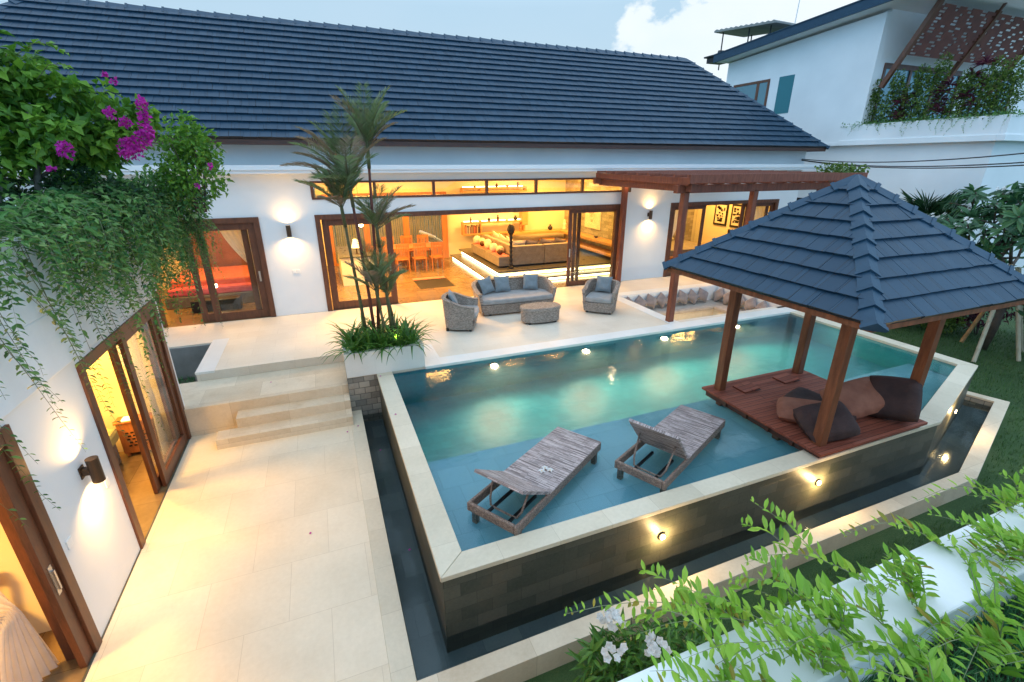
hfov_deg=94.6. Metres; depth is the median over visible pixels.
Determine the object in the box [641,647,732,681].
leafy sprig
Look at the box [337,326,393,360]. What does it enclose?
strap leaf plant
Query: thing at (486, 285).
throw pillow
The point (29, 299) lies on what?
trailing vine
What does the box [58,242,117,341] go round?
trailing vine
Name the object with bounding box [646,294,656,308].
throw pillow
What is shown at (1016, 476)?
leafy sprig
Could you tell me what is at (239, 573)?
patio
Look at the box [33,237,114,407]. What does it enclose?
trailing vine
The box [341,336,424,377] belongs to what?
planter box
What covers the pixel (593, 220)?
wall art
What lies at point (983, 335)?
bamboo prop
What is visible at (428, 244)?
dining table
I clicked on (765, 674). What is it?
leafy sprig
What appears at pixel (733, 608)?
leafy sprig
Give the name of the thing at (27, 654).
curtain
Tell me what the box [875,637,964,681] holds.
leafy sprig
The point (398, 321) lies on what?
strap leaf plant
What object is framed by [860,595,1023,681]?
grass
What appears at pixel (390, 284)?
palm tree
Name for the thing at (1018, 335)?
bamboo prop
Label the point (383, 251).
dining chair
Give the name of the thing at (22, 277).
trailing vine
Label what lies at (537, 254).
corner sofa
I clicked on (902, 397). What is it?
floor cushion
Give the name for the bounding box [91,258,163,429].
trailing vine
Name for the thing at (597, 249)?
wall bench
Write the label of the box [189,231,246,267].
wall
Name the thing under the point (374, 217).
palm tree
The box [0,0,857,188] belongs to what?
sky
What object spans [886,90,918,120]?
balcony shrub
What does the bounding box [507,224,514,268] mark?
carved totem
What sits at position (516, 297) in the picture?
rattan sofa
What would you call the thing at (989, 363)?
grass
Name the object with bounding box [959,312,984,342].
bamboo prop
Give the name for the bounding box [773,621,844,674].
leafy sprig
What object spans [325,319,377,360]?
strap leaf plant
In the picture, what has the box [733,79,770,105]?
side window
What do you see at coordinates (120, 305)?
trailing vine
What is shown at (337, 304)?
sliding door
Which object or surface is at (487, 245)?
woven ball
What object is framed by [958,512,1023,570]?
leafy sprig
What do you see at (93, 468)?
wall sconce
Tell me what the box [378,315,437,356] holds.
strap leaf plant
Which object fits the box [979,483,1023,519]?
leafy sprig
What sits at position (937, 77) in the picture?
balcony shrub
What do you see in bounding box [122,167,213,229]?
roof shrub
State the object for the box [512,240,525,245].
sofa pillow
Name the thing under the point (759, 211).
curtain
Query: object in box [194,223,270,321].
sliding door
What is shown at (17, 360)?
trailing vine
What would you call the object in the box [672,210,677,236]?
curtain
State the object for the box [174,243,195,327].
trailing vine
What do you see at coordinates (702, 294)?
throw pillow
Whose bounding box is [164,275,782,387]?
terrace
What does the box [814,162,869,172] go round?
pergola creeper
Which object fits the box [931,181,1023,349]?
frangipani tree
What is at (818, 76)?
neighbour house
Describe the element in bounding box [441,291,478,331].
rattan armchair
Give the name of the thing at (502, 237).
sofa pillow
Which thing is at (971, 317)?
garden shrub
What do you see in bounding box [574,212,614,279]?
sliding door
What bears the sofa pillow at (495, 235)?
on the corner sofa at (537, 254)
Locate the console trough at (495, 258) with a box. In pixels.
[471,243,509,266]
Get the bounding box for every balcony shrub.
[856,79,884,125]
[874,69,908,122]
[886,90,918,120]
[893,63,932,121]
[913,52,953,119]
[925,74,961,118]
[939,67,978,118]
[949,52,998,115]
[964,54,1012,115]
[976,54,1023,119]
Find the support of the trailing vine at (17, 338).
hanging from the garden wing
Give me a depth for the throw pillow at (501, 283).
12.22 m
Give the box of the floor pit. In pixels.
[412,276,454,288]
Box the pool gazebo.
[662,174,1023,457]
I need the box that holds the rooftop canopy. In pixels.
[714,20,795,69]
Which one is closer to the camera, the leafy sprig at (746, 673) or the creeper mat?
the leafy sprig at (746, 673)
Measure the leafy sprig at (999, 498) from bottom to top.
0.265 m
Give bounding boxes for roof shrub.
[0,168,27,207]
[6,163,169,234]
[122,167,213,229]
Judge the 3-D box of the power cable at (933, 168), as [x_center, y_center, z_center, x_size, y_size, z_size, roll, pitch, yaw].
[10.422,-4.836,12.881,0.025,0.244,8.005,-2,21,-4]
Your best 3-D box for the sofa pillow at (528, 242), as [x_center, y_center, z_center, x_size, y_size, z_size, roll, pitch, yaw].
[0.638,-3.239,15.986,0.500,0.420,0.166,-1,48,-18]
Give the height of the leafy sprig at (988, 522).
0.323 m
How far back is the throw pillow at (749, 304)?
13.52 m
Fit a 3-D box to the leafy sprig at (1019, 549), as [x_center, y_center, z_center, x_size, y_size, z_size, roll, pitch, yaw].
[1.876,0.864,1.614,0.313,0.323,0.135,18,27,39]
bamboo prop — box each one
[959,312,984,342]
[971,264,1012,362]
[1015,267,1020,361]
[1020,268,1023,351]
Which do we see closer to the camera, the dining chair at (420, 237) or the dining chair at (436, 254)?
the dining chair at (436, 254)
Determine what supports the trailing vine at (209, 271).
hanging from the creeper mat
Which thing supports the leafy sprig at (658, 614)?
on the wall at (952, 580)
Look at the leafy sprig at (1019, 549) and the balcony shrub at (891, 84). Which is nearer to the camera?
the leafy sprig at (1019, 549)
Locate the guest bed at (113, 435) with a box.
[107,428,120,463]
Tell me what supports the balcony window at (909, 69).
in the neighbour house at (818, 76)
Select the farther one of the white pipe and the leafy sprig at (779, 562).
the white pipe
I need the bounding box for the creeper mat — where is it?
[0,173,224,376]
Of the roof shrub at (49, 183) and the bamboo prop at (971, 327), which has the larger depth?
the bamboo prop at (971, 327)
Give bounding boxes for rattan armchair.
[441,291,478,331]
[582,278,620,314]
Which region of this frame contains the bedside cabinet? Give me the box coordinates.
[112,412,160,455]
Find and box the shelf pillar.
[519,212,527,224]
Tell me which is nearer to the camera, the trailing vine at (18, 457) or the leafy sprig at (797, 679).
the leafy sprig at (797, 679)
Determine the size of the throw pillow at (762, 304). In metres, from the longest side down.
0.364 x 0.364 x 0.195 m
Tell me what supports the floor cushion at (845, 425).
on the pool gazebo
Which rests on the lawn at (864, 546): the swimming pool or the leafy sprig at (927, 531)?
the swimming pool
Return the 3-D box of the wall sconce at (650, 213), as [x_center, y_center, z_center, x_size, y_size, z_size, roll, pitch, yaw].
[4.330,-3.962,14.817,0.104,0.260,0.173,-8,22,-20]
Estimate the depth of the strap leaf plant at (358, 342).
8.43 m
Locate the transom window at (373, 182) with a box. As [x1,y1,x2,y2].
[309,178,621,199]
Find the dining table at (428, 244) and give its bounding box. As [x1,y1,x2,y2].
[369,242,441,266]
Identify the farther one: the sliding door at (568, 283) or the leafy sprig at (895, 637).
the sliding door at (568, 283)
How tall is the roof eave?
0.538 m
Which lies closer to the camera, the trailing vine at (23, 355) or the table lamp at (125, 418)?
the trailing vine at (23, 355)
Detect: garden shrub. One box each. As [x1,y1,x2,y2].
[916,316,966,334]
[954,307,1023,334]
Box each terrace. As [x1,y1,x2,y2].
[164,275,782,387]
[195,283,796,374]
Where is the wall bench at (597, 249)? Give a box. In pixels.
[505,229,611,256]
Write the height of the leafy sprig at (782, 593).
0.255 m
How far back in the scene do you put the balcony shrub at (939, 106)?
14.53 m
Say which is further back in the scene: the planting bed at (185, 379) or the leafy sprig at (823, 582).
the planting bed at (185, 379)
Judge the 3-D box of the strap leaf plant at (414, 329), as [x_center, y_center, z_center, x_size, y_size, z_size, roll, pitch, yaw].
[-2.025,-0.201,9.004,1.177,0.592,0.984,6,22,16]
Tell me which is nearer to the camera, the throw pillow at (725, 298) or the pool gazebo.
the pool gazebo
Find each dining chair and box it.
[376,244,387,260]
[381,236,396,265]
[395,244,410,271]
[400,235,413,263]
[412,243,426,271]
[416,234,431,262]
[429,241,443,270]
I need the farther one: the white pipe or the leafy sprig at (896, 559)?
the white pipe
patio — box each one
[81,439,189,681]
[84,425,390,681]
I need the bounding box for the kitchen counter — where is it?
[336,246,372,285]
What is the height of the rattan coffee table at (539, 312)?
0.400 m
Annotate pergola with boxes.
[593,170,867,321]
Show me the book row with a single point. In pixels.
(473, 229)
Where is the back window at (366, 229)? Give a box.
[321,192,448,265]
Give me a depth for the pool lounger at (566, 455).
5.63 m
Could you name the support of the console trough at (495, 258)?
on the raised platform
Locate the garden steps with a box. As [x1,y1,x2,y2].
[179,361,353,449]
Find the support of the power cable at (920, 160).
attached to the house at (556, 128)
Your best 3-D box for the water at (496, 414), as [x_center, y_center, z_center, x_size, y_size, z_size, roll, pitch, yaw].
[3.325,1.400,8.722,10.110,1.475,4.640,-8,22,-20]
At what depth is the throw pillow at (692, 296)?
14.33 m
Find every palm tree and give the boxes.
[281,101,385,344]
[292,160,367,332]
[330,81,407,336]
[342,238,409,337]
[348,183,414,331]
[377,253,404,333]
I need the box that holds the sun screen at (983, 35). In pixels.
[878,0,1023,94]
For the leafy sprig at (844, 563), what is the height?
0.370 m
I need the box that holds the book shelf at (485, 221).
[461,219,524,235]
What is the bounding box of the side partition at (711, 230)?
[693,204,769,243]
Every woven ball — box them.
[473,236,480,243]
[484,242,490,248]
[489,243,497,251]
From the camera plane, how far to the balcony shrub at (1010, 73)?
13.14 m
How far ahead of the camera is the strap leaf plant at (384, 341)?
8.57 m
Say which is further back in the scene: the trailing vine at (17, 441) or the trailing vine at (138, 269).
the trailing vine at (138, 269)
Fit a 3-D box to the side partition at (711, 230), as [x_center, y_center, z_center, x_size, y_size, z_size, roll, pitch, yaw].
[8.937,-4.981,19.126,0.050,3.000,4.000,-8,22,-20]
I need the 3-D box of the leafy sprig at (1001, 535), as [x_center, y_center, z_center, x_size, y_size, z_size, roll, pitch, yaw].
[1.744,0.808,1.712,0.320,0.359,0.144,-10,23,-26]
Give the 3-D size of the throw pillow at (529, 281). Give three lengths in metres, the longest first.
0.420 x 0.420 x 0.134 m
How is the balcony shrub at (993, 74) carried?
on the neighbour house at (818, 76)
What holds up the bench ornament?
on the wall bench at (597, 249)
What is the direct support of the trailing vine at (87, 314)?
hanging from the garden wing
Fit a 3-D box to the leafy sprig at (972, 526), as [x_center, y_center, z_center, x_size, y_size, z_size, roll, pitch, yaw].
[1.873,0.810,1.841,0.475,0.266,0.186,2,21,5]
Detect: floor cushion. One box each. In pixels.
[776,397,820,422]
[783,387,821,400]
[793,401,860,442]
[819,376,884,417]
[868,375,922,421]
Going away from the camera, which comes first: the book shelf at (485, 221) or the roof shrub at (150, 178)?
the roof shrub at (150, 178)
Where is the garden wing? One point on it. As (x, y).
(66, 568)
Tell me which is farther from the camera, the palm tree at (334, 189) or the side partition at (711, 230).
the side partition at (711, 230)
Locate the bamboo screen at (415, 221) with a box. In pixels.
[314,188,442,262]
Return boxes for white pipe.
[419,230,435,238]
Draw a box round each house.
[0,0,835,327]
[713,0,1023,273]
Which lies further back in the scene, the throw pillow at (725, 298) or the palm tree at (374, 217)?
the throw pillow at (725, 298)
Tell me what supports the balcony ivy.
on the neighbour house at (818, 76)
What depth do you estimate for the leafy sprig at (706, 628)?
1.40 m
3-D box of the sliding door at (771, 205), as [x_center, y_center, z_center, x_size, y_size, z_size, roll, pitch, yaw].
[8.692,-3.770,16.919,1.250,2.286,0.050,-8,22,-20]
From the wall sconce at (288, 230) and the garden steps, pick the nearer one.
the garden steps
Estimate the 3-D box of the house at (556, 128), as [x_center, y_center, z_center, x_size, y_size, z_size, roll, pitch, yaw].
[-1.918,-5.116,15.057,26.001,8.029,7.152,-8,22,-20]
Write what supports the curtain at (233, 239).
hanging from the house at (556, 128)
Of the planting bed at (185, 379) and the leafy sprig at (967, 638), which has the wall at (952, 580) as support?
the leafy sprig at (967, 638)
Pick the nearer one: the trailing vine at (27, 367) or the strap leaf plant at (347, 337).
the trailing vine at (27, 367)
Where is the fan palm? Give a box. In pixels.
[900,188,970,222]
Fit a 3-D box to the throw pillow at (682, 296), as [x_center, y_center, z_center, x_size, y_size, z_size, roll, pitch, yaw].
[5.157,-1.320,14.274,0.364,0.364,0.206,28,-23,-18]
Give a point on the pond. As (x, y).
(186, 361)
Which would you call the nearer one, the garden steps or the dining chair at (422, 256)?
the garden steps
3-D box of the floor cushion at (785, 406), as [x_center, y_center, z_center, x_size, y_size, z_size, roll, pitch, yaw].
[4.205,1.011,6.775,0.728,0.214,0.455,8,37,25]
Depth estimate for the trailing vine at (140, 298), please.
6.00 m
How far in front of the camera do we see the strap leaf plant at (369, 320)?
9.26 m
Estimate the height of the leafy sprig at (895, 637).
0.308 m
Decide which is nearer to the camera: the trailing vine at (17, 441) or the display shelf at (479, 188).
the trailing vine at (17, 441)
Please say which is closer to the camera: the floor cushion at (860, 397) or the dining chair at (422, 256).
the floor cushion at (860, 397)
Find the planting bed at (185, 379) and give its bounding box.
[179,377,195,383]
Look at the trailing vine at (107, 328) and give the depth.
5.38 m
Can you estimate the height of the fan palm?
3.891 m
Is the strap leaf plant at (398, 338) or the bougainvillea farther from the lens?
the strap leaf plant at (398, 338)
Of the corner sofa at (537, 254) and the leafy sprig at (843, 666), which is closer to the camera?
the leafy sprig at (843, 666)
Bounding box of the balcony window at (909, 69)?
[871,63,1013,122]
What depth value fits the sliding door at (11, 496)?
3.89 m
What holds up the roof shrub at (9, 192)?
on the garden wing
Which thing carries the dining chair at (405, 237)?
on the house at (556, 128)
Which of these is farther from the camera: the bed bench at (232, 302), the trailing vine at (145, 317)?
the bed bench at (232, 302)
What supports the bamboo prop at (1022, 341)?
on the lawn at (864, 546)
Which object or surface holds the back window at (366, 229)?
in the house at (556, 128)
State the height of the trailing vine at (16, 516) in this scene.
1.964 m
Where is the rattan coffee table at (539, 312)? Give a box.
[520,302,560,324]
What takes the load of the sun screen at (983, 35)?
hanging from the neighbour house at (818, 76)
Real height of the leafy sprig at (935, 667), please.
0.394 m
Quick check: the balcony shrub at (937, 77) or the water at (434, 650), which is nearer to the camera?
the water at (434, 650)
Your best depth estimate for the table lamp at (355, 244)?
14.73 m
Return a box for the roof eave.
[704,50,725,64]
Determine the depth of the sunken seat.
14.13 m
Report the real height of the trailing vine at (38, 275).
2.406 m
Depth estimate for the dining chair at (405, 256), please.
16.26 m
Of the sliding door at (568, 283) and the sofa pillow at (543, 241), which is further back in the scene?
the sofa pillow at (543, 241)
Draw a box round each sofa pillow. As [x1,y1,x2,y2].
[493,231,498,238]
[499,233,506,241]
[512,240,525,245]
[525,240,538,244]
[539,238,553,243]
[553,237,566,242]
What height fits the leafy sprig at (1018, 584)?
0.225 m
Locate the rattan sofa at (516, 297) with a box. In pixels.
[471,275,556,315]
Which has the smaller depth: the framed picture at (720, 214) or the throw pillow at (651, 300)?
the throw pillow at (651, 300)
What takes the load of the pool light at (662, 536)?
attached to the swimming pool
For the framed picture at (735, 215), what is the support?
attached to the side partition at (711, 230)
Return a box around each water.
[363,400,990,680]
[393,314,955,550]
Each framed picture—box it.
[713,204,729,225]
[729,204,744,227]
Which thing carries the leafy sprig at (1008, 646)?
on the wall at (952, 580)
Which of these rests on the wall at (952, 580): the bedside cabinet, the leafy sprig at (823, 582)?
the leafy sprig at (823, 582)
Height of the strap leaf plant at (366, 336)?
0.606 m
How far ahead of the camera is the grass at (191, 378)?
9.95 m
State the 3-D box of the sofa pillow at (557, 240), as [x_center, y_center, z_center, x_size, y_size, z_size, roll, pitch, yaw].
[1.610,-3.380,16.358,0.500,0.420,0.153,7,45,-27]
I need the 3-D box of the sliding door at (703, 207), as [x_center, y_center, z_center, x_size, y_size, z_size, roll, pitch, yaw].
[5.803,-3.363,15.843,1.370,2.286,0.050,-8,22,-20]
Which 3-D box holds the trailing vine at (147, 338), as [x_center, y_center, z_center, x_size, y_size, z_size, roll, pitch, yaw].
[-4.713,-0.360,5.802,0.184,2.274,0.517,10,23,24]
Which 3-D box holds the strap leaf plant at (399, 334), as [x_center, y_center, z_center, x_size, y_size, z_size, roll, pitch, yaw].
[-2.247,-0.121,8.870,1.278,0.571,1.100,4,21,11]
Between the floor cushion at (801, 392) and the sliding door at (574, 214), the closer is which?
the floor cushion at (801, 392)
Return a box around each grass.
[178,376,194,383]
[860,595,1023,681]
[874,322,1023,507]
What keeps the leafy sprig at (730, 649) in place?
on the wall at (952, 580)
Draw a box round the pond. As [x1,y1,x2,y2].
[169,344,210,381]
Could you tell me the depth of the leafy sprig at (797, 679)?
1.16 m
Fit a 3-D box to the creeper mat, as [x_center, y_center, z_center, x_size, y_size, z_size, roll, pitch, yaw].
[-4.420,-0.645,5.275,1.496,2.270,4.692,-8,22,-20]
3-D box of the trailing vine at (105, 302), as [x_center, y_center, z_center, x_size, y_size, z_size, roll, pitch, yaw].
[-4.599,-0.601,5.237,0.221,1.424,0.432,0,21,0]
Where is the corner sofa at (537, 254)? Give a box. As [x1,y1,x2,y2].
[483,234,571,266]
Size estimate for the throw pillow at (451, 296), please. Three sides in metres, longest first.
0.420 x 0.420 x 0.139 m
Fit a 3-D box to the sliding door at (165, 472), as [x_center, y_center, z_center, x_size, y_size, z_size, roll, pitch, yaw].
[-5.128,0.784,6.823,0.050,2.250,1.300,-8,22,-20]
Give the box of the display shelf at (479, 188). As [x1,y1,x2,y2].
[460,186,526,192]
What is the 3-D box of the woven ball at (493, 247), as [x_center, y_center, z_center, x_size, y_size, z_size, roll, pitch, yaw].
[-0.625,-3.202,16.152,0.300,0.300,0.300,-8,22,-20]
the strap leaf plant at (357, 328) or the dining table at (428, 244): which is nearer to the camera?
the strap leaf plant at (357, 328)
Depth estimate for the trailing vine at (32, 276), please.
4.03 m
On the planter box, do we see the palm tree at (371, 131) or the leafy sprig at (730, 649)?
the palm tree at (371, 131)
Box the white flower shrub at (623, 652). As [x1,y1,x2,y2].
[564,607,715,681]
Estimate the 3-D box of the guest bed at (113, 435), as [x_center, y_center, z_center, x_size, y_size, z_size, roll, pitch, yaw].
[-6.984,2.034,5.907,2.980,0.580,1.800,-8,22,-20]
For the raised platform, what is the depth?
16.08 m
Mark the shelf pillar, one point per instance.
(523, 216)
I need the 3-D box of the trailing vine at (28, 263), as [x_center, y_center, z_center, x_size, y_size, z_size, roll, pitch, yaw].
[-4.172,-0.105,4.346,0.231,1.725,0.448,3,21,7]
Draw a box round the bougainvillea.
[0,24,212,210]
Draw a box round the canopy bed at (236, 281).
[164,265,254,309]
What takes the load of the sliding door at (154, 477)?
in the garden wing
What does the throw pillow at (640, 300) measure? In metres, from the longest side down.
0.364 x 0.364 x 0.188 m
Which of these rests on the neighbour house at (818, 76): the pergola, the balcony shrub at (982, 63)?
the balcony shrub at (982, 63)
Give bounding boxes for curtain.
[0,591,59,681]
[116,335,169,454]
[220,230,262,308]
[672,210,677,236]
[754,206,764,219]
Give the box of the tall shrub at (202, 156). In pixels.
[142,108,234,212]
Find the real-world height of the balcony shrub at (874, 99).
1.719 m
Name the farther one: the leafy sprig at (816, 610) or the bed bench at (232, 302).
the bed bench at (232, 302)
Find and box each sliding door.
[0,449,92,668]
[108,323,178,493]
[118,312,187,486]
[183,227,261,321]
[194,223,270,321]
[321,217,397,309]
[566,208,619,285]
[570,212,615,280]
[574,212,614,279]
[666,205,705,275]
[738,204,768,227]
[743,203,773,225]
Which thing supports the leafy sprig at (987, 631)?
on the wall at (952, 580)
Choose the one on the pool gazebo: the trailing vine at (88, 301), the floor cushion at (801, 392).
the floor cushion at (801, 392)
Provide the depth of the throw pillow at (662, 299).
13.93 m
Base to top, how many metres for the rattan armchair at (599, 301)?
0.768 m
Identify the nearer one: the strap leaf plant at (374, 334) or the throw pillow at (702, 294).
the strap leaf plant at (374, 334)
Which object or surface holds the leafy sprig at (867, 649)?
on the wall at (952, 580)
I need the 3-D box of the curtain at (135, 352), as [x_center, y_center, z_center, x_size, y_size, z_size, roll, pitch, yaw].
[-5.362,0.769,6.822,0.043,2.260,0.920,-8,22,-20]
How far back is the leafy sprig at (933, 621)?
1.50 m
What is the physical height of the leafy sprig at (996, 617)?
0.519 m
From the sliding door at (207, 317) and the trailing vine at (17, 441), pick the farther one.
the sliding door at (207, 317)
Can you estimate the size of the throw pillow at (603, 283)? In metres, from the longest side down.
0.420 x 0.420 x 0.134 m
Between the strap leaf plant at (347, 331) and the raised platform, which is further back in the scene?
the raised platform
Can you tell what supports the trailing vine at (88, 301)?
hanging from the garden wing
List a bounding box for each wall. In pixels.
[189,231,246,267]
[346,374,381,414]
[618,503,1023,681]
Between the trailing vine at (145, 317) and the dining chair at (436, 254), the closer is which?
the trailing vine at (145, 317)
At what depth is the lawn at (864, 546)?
6.80 m
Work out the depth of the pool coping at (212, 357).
10.20 m
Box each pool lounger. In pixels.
[467,427,600,535]
[614,405,725,490]
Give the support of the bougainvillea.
on the garden wing
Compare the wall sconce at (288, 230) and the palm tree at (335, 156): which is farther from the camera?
the wall sconce at (288, 230)
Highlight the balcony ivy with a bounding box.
[842,109,1023,126]
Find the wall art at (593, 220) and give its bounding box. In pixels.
[584,212,601,229]
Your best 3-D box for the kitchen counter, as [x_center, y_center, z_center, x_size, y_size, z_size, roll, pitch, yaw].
[-5.130,-2.536,15.625,1.110,0.900,2.180,-8,22,-20]
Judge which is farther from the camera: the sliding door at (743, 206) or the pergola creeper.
the sliding door at (743, 206)
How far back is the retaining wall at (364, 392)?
8.67 m
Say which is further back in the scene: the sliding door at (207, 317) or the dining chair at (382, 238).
the dining chair at (382, 238)
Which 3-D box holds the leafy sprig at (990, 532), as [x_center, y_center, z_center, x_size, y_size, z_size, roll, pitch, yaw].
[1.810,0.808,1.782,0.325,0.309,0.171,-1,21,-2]
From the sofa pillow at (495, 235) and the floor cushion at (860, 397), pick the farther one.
the sofa pillow at (495, 235)
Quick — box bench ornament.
[562,220,566,229]
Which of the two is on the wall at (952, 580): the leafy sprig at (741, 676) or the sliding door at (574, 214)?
the leafy sprig at (741, 676)
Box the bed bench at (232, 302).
[190,295,242,312]
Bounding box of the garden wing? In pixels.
[0,225,191,681]
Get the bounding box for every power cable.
[801,160,1023,168]
[802,153,1023,162]
[804,160,1023,166]
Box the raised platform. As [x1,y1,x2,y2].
[450,247,610,279]
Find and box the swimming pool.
[377,306,977,637]
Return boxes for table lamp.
[121,416,129,421]
[351,239,358,253]
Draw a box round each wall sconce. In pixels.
[77,455,105,483]
[286,225,291,236]
[647,210,652,218]
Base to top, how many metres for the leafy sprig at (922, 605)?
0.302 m
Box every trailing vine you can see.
[0,247,102,378]
[0,270,75,338]
[0,288,63,410]
[0,313,47,374]
[0,323,86,451]
[0,344,65,402]
[0,419,39,462]
[0,433,60,508]
[1,238,82,346]
[1,504,26,524]
[5,240,100,399]
[16,241,129,442]
[30,229,135,408]
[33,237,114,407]
[53,234,117,367]
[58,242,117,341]
[73,234,130,377]
[84,257,123,339]
[88,235,142,346]
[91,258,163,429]
[120,284,173,384]
[121,226,156,313]
[124,235,157,334]
[124,272,159,330]
[129,273,161,362]
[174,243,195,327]
[191,211,221,323]
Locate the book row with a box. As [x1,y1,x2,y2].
[465,225,478,233]
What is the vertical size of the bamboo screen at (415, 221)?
3.101 m
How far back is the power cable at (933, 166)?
11.54 m
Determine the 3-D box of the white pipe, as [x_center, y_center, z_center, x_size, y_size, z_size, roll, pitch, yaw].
[-3.426,-4.311,19.120,0.681,0.374,0.140,-1,21,-3]
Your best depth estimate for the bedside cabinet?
7.26 m
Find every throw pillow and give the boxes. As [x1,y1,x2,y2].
[448,290,457,303]
[477,276,495,294]
[493,275,510,291]
[523,273,537,289]
[595,276,612,292]
[634,295,646,306]
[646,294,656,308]
[656,292,667,307]
[678,289,687,304]
[688,289,697,304]
[698,288,708,301]
[713,288,723,301]
[723,292,729,303]
[740,294,745,306]
[744,297,755,310]
[755,301,767,308]
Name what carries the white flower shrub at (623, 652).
on the lawn at (864, 546)
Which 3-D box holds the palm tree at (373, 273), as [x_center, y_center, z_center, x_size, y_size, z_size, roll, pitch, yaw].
[-2.389,-0.834,8.444,1.167,1.998,0.840,-8,22,-20]
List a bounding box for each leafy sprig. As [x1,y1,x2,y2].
[564,582,752,628]
[636,559,804,640]
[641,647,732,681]
[645,594,741,675]
[672,595,819,673]
[702,661,765,681]
[727,546,841,638]
[729,574,853,631]
[729,668,749,681]
[741,496,879,592]
[753,654,775,681]
[760,566,867,668]
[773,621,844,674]
[776,571,892,629]
[777,622,858,681]
[790,672,801,681]
[820,627,888,675]
[833,617,934,681]
[839,510,954,550]
[855,638,943,681]
[863,552,927,643]
[874,542,925,605]
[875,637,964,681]
[882,543,939,596]
[892,604,962,662]
[911,475,1016,510]
[917,618,1012,681]
[925,618,1023,677]
[927,505,1023,561]
[945,510,1023,573]
[946,520,1023,557]
[950,534,1023,667]
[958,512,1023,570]
[969,571,1023,623]
[974,518,1023,588]
[975,625,1023,678]
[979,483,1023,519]
[987,469,1023,511]
[1007,545,1021,551]
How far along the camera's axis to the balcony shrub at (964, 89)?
14.09 m
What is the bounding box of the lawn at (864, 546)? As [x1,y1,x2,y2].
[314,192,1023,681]
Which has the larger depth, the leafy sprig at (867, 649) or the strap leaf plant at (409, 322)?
the strap leaf plant at (409, 322)
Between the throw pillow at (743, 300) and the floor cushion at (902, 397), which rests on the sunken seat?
the throw pillow at (743, 300)
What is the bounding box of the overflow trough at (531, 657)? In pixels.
[352,391,1009,681]
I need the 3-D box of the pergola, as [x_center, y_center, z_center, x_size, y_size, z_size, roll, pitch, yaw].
[5.479,-2.936,13.162,5.500,3.390,4.230,-8,22,-20]
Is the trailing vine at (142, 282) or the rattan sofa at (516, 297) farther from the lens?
the rattan sofa at (516, 297)
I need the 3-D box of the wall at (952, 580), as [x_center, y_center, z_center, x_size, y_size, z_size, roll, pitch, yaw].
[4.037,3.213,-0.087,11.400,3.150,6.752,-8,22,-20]
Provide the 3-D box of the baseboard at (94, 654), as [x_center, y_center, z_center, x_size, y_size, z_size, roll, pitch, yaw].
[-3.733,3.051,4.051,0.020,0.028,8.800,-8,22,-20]
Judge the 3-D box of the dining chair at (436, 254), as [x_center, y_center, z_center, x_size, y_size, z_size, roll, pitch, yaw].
[-2.705,-3.072,16.904,0.440,1.002,0.480,-8,22,-20]
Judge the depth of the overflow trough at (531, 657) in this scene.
5.33 m
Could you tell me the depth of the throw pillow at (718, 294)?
14.58 m
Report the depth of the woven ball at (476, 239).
17.66 m
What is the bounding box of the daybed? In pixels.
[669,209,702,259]
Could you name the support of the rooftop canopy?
on the neighbour house at (818, 76)
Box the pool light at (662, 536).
[659,533,665,540]
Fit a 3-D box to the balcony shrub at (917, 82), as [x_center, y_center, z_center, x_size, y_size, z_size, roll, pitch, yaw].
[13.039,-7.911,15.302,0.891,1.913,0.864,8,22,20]
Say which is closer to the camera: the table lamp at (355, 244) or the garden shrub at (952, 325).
the garden shrub at (952, 325)
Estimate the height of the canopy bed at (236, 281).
0.660 m
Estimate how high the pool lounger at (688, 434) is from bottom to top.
0.897 m
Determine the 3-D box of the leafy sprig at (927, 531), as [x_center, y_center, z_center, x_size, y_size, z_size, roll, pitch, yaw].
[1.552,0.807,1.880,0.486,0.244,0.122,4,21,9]
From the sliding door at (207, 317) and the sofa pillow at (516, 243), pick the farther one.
the sofa pillow at (516, 243)
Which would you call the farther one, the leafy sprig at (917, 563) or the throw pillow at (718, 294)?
the throw pillow at (718, 294)
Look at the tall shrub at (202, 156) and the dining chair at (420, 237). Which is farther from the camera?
the dining chair at (420, 237)
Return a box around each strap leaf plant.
[318,326,382,363]
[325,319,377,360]
[327,316,371,348]
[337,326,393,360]
[339,313,385,349]
[346,322,396,353]
[348,311,398,334]
[350,322,407,351]
[359,318,409,360]
[368,319,432,364]
[370,310,422,346]
[378,314,429,354]
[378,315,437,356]
[386,313,429,336]
[386,317,437,349]
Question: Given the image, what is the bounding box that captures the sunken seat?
[620,285,780,320]

